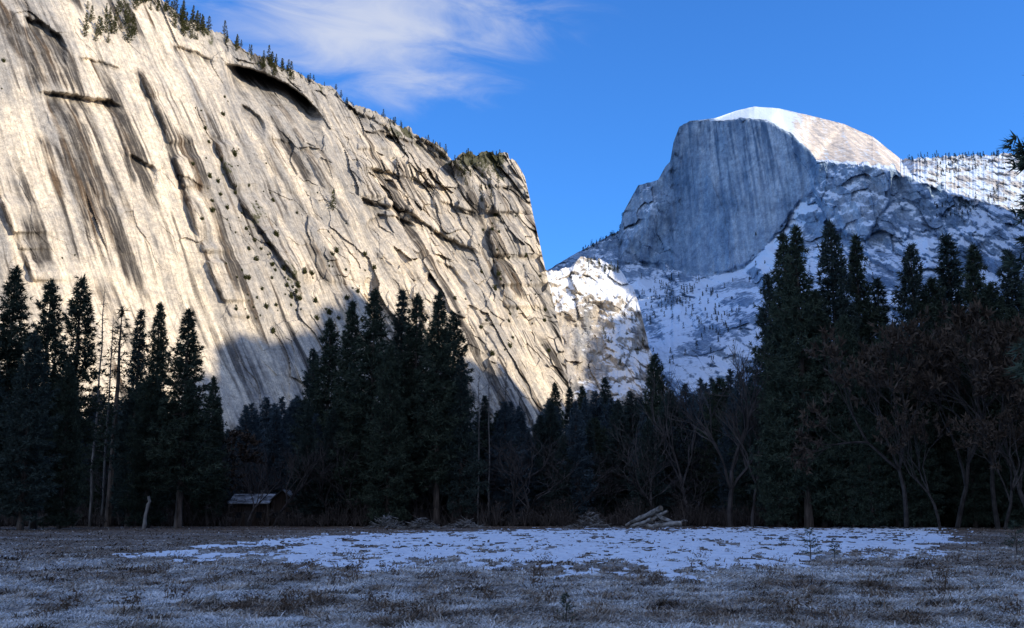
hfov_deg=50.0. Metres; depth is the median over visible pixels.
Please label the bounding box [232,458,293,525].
bare tree
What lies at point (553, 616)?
dry weed
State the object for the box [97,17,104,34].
conifer
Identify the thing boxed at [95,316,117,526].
dead tree
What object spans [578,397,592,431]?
pine tree
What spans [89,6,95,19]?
conifer
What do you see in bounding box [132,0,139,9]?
conifer
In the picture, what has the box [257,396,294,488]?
pine tree
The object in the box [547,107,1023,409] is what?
mountain
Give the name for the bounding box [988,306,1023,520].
pine tree
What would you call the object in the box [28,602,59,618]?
dry weed
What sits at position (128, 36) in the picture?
conifer
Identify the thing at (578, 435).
pine tree
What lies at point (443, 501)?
pine tree
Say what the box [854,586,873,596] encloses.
dry weed
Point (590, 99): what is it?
sky
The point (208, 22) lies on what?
conifer
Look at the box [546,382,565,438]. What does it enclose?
pine tree
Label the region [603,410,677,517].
bare tree
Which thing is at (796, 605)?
dry weed
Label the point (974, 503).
pine tree
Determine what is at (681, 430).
pine tree
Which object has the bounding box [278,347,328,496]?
pine tree
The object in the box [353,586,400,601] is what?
dry weed
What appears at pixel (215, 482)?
pine tree
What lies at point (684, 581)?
dry weed
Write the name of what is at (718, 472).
bare tree
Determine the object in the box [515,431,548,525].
pine tree
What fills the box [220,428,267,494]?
bare tree
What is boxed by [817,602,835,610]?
dry weed
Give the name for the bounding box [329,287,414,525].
pine tree
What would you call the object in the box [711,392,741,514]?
pine tree
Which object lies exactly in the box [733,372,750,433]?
pine tree
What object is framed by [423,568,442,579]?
dry weed
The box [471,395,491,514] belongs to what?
pine tree
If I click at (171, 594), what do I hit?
dry weed
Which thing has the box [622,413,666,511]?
pine tree
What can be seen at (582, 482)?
bare tree
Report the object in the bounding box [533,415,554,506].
pine tree
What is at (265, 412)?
pine tree
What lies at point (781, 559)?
dry weed
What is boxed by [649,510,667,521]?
log
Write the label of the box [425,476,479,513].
pine tree
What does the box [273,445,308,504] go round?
bare tree
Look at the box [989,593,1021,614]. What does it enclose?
dry weed
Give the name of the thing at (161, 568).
dry weed
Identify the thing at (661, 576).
dry weed
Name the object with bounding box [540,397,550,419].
pine tree
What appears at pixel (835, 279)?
pine tree
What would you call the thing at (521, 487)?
bare tree
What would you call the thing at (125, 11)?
conifer
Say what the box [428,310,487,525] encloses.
pine tree
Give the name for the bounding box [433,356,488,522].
pine tree
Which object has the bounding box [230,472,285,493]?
bare tree
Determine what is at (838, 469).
pine tree
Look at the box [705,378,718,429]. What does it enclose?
pine tree
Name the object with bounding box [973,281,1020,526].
pine tree
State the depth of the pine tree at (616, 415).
160.37 m
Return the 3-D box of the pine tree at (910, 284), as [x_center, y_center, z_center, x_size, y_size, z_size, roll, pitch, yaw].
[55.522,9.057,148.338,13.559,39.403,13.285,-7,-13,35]
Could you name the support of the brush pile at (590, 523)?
on the ground at (255, 529)
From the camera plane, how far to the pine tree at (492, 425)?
161.47 m
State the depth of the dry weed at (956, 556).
40.02 m
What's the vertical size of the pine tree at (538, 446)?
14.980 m
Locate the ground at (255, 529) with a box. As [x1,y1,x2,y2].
[0,525,1023,627]
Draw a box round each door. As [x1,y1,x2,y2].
[244,511,251,525]
[279,511,285,525]
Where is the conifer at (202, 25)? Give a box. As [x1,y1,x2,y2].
[198,16,205,31]
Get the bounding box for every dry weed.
[15,547,30,557]
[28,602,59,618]
[36,588,100,611]
[109,589,166,604]
[116,593,143,605]
[137,564,156,576]
[142,580,191,598]
[154,562,169,573]
[169,550,190,559]
[230,596,245,609]
[234,588,268,602]
[267,590,313,610]
[279,586,295,601]
[292,586,322,598]
[294,558,318,569]
[296,589,323,602]
[327,570,341,584]
[339,555,368,569]
[342,548,355,559]
[342,568,362,582]
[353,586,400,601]
[366,561,394,570]
[373,599,407,615]
[390,564,402,575]
[397,597,436,615]
[420,556,445,565]
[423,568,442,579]
[424,589,460,600]
[430,597,453,605]
[482,583,500,600]
[522,571,547,587]
[526,559,543,575]
[528,552,556,562]
[535,587,557,602]
[537,609,563,621]
[633,570,673,584]
[675,574,688,583]
[686,549,710,558]
[755,562,783,575]
[764,554,790,562]
[765,571,780,579]
[771,591,815,616]
[807,612,829,621]
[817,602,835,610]
[818,605,849,622]
[844,600,864,611]
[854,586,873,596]
[861,545,885,554]
[866,584,891,600]
[904,604,931,624]
[922,583,949,596]
[928,565,950,584]
[929,559,952,574]
[950,551,964,560]
[950,602,973,613]
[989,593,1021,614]
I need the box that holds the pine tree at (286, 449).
[260,422,291,492]
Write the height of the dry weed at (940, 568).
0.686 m
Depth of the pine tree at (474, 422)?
289.37 m
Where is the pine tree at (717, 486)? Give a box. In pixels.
[704,404,737,514]
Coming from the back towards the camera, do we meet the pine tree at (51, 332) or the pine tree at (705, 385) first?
the pine tree at (705, 385)
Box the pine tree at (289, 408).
[287,400,297,454]
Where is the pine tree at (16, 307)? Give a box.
[0,265,54,517]
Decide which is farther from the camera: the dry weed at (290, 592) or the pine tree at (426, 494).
the pine tree at (426, 494)
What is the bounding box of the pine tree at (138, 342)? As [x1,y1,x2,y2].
[106,308,149,526]
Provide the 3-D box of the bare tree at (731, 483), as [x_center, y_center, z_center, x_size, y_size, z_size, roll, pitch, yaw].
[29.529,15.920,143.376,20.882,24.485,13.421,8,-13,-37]
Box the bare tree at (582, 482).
[543,454,612,488]
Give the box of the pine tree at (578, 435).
[556,400,598,520]
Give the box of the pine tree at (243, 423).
[227,405,260,495]
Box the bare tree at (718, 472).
[705,453,743,485]
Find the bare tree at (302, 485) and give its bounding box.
[272,449,337,526]
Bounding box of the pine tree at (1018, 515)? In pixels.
[992,383,1023,527]
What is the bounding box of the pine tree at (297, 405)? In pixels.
[287,398,302,465]
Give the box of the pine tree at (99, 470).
[73,403,128,522]
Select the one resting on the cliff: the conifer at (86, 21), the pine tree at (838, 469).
the conifer at (86, 21)
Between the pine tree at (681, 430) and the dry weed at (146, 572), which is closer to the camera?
the dry weed at (146, 572)
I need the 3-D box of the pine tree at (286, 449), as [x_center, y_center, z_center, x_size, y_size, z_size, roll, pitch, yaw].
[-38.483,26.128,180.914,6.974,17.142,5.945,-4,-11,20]
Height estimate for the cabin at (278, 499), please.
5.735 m
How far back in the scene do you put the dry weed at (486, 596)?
22.38 m
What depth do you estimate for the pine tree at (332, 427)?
154.48 m
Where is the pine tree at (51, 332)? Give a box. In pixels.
[10,276,80,528]
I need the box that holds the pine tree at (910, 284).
[876,241,954,526]
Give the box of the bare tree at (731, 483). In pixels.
[664,340,783,526]
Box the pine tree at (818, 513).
[793,290,849,527]
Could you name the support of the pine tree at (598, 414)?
on the ground at (255, 529)
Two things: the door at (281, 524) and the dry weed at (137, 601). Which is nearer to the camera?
the dry weed at (137, 601)
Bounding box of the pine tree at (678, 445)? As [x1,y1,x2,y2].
[666,426,698,516]
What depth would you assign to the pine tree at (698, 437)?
171.24 m
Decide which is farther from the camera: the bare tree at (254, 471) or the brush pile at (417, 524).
the bare tree at (254, 471)
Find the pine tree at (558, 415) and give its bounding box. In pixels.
[549,406,565,460]
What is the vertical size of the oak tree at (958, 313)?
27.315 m
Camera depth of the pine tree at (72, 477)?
162.55 m
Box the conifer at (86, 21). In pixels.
[83,12,89,29]
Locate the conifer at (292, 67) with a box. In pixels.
[288,61,294,74]
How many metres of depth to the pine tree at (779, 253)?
143.89 m
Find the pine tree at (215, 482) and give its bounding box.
[184,375,232,526]
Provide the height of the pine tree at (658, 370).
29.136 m
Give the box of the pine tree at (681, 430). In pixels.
[656,388,698,508]
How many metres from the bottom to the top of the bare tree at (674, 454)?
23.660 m
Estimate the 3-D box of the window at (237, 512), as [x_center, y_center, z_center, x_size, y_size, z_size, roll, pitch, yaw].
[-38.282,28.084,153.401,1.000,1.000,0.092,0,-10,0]
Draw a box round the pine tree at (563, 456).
[542,434,578,524]
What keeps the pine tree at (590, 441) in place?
on the ground at (255, 529)
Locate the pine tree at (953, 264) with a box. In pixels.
[931,232,971,525]
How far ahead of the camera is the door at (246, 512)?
153.34 m
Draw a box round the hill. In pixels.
[546,257,676,419]
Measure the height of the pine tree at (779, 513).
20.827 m
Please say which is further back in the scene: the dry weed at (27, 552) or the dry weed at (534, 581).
the dry weed at (27, 552)
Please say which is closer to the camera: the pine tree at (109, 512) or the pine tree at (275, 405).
the pine tree at (109, 512)
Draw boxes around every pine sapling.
[556,592,575,622]
[799,527,822,559]
[829,537,840,557]
[1002,520,1023,554]
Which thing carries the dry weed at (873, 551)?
on the ground at (255, 529)
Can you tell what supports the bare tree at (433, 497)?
on the ground at (255, 529)
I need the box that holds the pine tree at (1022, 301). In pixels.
[1001,282,1023,450]
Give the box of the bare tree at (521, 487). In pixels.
[485,428,567,524]
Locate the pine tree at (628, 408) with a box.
[607,389,665,508]
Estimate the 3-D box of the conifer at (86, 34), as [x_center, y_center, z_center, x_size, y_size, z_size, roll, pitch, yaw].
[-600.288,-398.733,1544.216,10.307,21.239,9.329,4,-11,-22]
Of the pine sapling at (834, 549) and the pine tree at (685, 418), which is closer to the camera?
the pine sapling at (834, 549)
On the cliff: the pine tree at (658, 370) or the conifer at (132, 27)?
the conifer at (132, 27)
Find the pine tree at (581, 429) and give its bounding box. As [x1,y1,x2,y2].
[568,411,585,483]
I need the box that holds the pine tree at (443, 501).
[425,459,464,515]
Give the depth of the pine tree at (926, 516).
131.44 m
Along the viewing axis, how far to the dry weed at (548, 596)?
21.38 m
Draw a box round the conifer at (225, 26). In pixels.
[222,20,227,34]
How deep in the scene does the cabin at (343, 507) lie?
161.51 m
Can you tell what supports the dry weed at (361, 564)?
on the ground at (255, 529)
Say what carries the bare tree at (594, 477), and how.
on the ground at (255, 529)
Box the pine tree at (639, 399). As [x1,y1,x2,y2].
[636,396,648,417]
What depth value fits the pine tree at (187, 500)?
154.16 m
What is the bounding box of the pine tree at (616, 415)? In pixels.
[597,398,636,520]
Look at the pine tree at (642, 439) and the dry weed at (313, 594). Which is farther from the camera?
the pine tree at (642, 439)
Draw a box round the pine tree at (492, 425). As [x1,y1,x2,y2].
[476,410,524,512]
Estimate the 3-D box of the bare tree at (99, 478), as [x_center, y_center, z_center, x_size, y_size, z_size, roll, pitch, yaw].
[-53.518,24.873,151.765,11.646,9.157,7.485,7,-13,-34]
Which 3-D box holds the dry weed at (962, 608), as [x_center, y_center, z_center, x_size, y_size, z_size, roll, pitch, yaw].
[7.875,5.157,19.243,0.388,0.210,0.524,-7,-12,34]
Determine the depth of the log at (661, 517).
136.36 m
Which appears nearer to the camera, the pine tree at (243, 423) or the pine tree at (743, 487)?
the pine tree at (743, 487)
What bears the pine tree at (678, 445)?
on the ground at (255, 529)
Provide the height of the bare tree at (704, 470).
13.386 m
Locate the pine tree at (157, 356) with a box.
[123,301,176,527]
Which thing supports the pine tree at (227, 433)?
on the ground at (255, 529)
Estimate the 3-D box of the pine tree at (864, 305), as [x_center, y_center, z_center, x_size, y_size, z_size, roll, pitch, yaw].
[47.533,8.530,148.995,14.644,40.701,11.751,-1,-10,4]
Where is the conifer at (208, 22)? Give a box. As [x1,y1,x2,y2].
[206,16,211,29]
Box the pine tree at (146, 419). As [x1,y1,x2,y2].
[117,373,173,527]
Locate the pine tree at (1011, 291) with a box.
[994,246,1023,399]
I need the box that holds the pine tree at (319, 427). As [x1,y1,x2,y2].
[292,413,328,524]
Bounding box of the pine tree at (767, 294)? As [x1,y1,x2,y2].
[733,272,803,516]
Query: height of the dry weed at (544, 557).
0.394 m
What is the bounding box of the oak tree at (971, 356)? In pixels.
[895,298,1023,527]
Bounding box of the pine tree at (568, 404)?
[562,385,574,433]
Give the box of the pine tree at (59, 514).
[35,364,91,528]
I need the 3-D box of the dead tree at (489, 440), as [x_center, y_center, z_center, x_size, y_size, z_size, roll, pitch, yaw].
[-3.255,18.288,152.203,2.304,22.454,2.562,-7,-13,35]
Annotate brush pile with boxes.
[364,512,420,528]
[384,517,449,528]
[443,515,490,527]
[565,511,612,527]
[613,518,692,526]
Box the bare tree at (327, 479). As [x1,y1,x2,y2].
[309,437,365,514]
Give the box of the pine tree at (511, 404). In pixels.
[508,401,524,495]
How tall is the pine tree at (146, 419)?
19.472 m
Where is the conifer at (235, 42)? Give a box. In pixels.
[233,35,239,48]
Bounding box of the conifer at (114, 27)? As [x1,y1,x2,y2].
[111,15,117,32]
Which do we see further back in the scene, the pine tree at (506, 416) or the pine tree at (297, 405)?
the pine tree at (297, 405)
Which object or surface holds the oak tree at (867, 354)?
on the ground at (255, 529)
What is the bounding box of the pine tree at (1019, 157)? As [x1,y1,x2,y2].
[998,130,1023,401]
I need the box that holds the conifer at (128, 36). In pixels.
[123,27,133,42]
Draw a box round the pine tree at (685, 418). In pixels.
[678,382,706,512]
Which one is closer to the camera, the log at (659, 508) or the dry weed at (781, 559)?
the dry weed at (781, 559)
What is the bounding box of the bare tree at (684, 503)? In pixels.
[666,469,716,522]
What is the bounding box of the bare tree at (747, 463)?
[711,385,763,526]
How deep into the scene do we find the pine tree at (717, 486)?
163.65 m
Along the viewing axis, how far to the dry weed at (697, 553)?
41.45 m
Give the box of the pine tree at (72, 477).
[39,377,89,525]
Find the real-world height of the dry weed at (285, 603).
0.493 m
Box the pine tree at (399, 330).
[384,288,422,524]
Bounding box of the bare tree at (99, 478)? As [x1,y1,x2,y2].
[87,466,123,525]
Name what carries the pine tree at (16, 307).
on the ground at (255, 529)
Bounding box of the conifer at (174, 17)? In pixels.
[171,13,177,25]
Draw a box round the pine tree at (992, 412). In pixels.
[930,317,1009,526]
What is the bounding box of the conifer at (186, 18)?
[184,11,189,30]
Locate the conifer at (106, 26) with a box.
[102,14,109,32]
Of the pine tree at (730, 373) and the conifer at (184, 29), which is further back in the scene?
the conifer at (184, 29)
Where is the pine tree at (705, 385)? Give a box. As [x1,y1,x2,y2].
[696,382,716,510]
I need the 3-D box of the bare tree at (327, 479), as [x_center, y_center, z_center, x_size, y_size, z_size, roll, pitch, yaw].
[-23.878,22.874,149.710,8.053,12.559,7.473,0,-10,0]
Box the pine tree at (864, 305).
[832,233,897,526]
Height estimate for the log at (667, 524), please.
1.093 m
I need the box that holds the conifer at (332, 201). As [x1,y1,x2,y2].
[328,190,335,210]
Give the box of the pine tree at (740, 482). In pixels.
[733,413,763,525]
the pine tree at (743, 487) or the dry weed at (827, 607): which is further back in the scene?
the pine tree at (743, 487)
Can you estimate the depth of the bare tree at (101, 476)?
153.52 m
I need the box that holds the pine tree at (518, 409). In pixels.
[513,406,530,443]
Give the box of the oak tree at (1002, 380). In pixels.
[898,318,1023,506]
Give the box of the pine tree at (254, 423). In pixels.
[232,402,264,493]
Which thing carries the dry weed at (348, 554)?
on the ground at (255, 529)
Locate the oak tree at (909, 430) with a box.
[872,394,954,529]
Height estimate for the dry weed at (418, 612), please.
0.370 m
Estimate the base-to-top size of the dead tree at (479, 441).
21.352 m
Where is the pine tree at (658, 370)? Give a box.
[638,352,670,427]
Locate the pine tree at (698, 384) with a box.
[692,377,704,408]
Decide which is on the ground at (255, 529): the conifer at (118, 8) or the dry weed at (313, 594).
the dry weed at (313, 594)
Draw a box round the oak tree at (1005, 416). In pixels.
[951,388,1023,529]
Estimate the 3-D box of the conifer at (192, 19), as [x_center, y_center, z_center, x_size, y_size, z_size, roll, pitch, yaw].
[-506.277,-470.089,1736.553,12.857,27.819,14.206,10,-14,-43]
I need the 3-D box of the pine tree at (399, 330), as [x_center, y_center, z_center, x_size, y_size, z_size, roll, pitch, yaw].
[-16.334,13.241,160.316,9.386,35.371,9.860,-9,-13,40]
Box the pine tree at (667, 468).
[653,410,693,513]
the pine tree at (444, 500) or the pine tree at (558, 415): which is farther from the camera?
the pine tree at (558, 415)
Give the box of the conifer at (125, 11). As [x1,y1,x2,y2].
[122,9,127,23]
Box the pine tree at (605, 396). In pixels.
[599,376,610,416]
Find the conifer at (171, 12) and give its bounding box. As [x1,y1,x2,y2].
[168,1,175,17]
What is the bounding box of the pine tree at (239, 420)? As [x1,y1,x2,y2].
[233,404,247,445]
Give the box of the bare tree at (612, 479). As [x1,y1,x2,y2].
[583,440,633,525]
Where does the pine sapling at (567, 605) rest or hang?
on the ground at (255, 529)
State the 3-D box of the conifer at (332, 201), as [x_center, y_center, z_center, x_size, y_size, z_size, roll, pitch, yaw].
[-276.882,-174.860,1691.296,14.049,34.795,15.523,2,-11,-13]
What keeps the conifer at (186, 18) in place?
on the cliff
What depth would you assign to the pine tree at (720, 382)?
166.41 m
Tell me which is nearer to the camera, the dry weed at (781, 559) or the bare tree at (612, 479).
the dry weed at (781, 559)
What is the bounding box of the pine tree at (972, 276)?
[948,241,1003,526]
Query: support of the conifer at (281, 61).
on the cliff
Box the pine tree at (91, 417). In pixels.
[71,387,107,511]
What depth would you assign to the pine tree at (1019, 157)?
65.56 m
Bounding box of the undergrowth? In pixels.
[0,491,1019,526]
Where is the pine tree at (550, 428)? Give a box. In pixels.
[534,402,569,514]
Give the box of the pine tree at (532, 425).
[530,414,549,463]
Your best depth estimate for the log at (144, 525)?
110.09 m
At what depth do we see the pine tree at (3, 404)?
118.68 m
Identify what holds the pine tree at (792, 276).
on the ground at (255, 529)
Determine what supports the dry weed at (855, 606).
on the ground at (255, 529)
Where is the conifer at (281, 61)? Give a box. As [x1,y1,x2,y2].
[280,58,285,71]
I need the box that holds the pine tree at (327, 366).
[291,317,344,461]
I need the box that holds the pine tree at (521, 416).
[514,411,529,446]
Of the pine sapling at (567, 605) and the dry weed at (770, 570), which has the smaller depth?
the pine sapling at (567, 605)
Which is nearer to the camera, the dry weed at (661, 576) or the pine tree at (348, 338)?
the dry weed at (661, 576)
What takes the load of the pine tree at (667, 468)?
on the ground at (255, 529)
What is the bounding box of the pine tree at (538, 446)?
[527,422,550,525]
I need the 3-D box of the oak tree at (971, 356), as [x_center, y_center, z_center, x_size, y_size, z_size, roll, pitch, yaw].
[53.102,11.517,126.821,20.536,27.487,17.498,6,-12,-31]
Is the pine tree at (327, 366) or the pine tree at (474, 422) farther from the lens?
the pine tree at (474, 422)
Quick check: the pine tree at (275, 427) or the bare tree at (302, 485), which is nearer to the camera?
the bare tree at (302, 485)
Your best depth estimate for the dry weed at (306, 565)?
34.16 m
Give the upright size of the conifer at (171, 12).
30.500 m
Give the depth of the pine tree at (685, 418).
172.66 m
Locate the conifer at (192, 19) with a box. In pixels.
[188,9,195,22]
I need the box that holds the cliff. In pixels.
[0,0,570,443]
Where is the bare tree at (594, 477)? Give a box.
[540,434,624,525]
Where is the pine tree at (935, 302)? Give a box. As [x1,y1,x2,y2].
[909,276,988,526]
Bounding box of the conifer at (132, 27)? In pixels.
[129,22,135,37]
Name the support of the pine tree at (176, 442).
on the ground at (255, 529)
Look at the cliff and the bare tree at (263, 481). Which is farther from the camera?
the cliff
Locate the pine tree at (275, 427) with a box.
[252,407,293,493]
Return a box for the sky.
[163,0,1023,269]
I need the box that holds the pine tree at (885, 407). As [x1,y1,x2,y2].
[861,322,938,527]
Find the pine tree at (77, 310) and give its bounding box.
[42,274,111,527]
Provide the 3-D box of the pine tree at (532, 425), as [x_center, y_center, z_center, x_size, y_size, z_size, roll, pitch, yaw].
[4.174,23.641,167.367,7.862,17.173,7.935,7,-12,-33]
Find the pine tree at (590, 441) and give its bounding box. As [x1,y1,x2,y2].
[582,420,605,519]
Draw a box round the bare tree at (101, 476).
[84,455,126,514]
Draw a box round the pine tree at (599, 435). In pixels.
[574,417,621,522]
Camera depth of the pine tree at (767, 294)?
151.22 m
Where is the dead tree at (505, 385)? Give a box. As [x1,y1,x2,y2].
[500,363,513,465]
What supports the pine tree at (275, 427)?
on the ground at (255, 529)
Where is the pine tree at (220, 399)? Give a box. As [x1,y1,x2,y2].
[200,396,235,507]
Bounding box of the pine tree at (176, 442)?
[141,308,222,527]
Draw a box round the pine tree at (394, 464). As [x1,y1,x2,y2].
[359,343,417,526]
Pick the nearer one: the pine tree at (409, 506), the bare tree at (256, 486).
the pine tree at (409, 506)
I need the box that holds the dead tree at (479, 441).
[474,370,483,525]
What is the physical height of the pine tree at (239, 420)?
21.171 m
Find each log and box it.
[142,496,150,528]
[625,505,662,526]
[630,518,652,527]
[646,521,681,527]
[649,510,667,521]
[654,513,680,526]
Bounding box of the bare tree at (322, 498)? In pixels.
[279,441,358,525]
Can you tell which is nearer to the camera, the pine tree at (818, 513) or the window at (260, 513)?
the pine tree at (818, 513)
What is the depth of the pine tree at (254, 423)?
187.88 m
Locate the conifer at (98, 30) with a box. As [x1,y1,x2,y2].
[95,16,102,34]
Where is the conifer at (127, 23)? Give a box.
[124,14,131,30]
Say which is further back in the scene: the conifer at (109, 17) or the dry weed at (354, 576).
the conifer at (109, 17)
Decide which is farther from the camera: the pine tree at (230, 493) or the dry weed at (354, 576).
the pine tree at (230, 493)
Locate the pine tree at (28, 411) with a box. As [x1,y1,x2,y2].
[0,331,66,529]
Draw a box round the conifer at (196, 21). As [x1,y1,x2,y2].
[193,13,199,30]
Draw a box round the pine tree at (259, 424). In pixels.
[252,409,265,466]
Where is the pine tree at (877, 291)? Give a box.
[867,275,900,525]
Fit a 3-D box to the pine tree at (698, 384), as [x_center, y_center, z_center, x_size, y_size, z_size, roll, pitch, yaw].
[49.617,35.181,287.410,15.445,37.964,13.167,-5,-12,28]
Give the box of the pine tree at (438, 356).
[401,289,472,525]
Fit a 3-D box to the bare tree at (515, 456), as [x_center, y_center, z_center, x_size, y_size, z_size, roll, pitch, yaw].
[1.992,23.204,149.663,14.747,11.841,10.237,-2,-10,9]
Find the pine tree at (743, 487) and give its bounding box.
[723,386,773,523]
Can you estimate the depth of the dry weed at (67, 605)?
19.72 m
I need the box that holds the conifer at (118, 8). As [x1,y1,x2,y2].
[114,0,122,13]
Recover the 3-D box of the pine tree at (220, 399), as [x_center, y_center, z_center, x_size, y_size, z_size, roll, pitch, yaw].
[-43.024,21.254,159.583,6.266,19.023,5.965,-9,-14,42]
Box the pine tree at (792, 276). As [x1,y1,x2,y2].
[746,224,853,527]
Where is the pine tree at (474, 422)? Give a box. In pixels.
[470,413,478,443]
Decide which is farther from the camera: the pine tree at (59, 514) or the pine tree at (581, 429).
the pine tree at (581, 429)
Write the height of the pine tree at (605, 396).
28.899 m
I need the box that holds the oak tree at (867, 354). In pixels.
[786,318,961,528]
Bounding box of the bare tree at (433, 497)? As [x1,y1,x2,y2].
[418,480,447,524]
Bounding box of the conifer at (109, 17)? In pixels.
[107,11,113,24]
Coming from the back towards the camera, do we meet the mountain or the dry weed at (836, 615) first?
the mountain
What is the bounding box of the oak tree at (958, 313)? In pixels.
[914,297,1023,528]
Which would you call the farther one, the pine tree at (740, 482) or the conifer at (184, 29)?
the conifer at (184, 29)
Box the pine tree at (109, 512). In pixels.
[91,306,133,526]
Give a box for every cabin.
[227,490,275,525]
[268,488,296,525]
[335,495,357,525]
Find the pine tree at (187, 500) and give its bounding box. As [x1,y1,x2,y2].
[163,406,199,516]
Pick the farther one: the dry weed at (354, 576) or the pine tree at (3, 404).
the pine tree at (3, 404)
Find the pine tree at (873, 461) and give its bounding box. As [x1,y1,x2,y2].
[843,385,902,527]
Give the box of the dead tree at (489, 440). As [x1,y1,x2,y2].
[482,368,497,525]
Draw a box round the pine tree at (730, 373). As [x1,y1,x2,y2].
[719,368,738,409]
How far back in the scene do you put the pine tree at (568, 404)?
231.94 m
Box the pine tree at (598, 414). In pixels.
[586,390,606,428]
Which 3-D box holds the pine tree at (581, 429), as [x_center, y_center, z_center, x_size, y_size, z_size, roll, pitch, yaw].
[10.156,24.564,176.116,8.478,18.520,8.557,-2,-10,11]
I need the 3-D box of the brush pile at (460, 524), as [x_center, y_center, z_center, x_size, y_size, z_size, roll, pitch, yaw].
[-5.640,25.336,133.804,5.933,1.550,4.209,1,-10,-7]
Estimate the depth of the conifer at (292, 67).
1841.53 m
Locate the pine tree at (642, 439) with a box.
[624,419,675,519]
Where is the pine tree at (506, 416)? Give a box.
[480,401,530,525]
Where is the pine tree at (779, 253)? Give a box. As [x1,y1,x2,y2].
[750,231,821,526]
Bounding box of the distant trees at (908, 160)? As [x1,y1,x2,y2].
[582,148,1014,366]
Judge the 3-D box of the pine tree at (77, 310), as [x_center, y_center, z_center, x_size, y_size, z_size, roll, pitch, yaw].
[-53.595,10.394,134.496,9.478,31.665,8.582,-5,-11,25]
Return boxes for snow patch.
[63,526,974,586]
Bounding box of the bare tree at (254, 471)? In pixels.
[233,444,293,493]
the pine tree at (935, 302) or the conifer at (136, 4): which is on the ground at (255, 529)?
the pine tree at (935, 302)
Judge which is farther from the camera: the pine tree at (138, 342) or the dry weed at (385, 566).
the pine tree at (138, 342)
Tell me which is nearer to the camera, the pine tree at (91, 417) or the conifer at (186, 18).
the pine tree at (91, 417)
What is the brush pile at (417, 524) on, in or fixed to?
on the ground at (255, 529)
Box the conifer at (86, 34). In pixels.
[82,24,87,35]
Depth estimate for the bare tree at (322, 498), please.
150.54 m
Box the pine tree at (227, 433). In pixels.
[225,429,236,477]
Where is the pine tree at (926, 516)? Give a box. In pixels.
[888,373,956,527]
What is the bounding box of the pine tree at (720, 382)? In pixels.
[686,376,740,514]
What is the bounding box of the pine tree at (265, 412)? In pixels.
[259,396,275,438]
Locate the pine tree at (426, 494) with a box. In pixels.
[417,431,441,515]
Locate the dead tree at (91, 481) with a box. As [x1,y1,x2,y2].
[88,290,106,526]
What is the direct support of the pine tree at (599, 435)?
on the ground at (255, 529)
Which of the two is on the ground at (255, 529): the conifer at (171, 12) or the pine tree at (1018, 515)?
the pine tree at (1018, 515)
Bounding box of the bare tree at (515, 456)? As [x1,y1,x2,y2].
[481,441,578,525]
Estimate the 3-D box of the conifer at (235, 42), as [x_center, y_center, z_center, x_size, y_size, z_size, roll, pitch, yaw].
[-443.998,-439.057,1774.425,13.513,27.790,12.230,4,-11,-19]
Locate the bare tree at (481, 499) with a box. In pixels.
[448,457,508,524]
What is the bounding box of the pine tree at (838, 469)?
[815,314,886,527]
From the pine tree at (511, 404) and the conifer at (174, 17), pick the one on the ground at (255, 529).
the pine tree at (511, 404)
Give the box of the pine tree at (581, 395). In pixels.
[575,384,589,417]
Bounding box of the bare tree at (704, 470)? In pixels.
[653,441,718,497]
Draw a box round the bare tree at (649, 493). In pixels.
[609,442,676,523]
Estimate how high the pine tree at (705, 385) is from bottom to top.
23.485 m
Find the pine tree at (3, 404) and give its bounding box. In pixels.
[0,327,12,483]
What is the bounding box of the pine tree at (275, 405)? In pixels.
[267,402,279,421]
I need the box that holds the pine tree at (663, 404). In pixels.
[654,393,698,480]
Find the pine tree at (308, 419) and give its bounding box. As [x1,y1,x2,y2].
[286,399,324,525]
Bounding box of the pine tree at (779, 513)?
[748,365,806,527]
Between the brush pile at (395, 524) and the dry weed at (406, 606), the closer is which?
the dry weed at (406, 606)
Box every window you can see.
[234,511,241,518]
[255,511,262,518]
[285,511,292,518]
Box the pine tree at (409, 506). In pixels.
[384,409,427,523]
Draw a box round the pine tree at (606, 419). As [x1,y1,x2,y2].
[600,396,622,452]
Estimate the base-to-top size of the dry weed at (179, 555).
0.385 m
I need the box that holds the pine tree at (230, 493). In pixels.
[204,442,235,524]
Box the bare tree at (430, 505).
[418,470,440,515]
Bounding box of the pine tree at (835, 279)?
[812,218,875,526]
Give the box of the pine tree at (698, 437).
[684,410,707,513]
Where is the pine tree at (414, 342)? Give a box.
[387,291,433,524]
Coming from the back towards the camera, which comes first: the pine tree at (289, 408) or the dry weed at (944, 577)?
the pine tree at (289, 408)
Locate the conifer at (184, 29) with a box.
[180,20,188,36]
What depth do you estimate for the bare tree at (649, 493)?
149.36 m
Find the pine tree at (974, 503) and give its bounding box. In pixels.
[940,373,1005,527]
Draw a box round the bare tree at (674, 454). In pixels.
[624,363,712,525]
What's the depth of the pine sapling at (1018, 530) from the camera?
46.20 m
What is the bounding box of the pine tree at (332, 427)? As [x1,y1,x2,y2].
[307,407,352,525]
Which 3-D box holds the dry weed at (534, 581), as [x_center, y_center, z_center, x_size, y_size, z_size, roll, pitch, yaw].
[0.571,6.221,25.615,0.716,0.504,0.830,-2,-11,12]
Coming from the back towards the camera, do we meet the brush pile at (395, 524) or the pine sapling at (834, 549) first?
the brush pile at (395, 524)
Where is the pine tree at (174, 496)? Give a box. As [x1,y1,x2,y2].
[152,469,185,525]
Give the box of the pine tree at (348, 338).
[313,299,376,523]
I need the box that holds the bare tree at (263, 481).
[240,461,274,493]

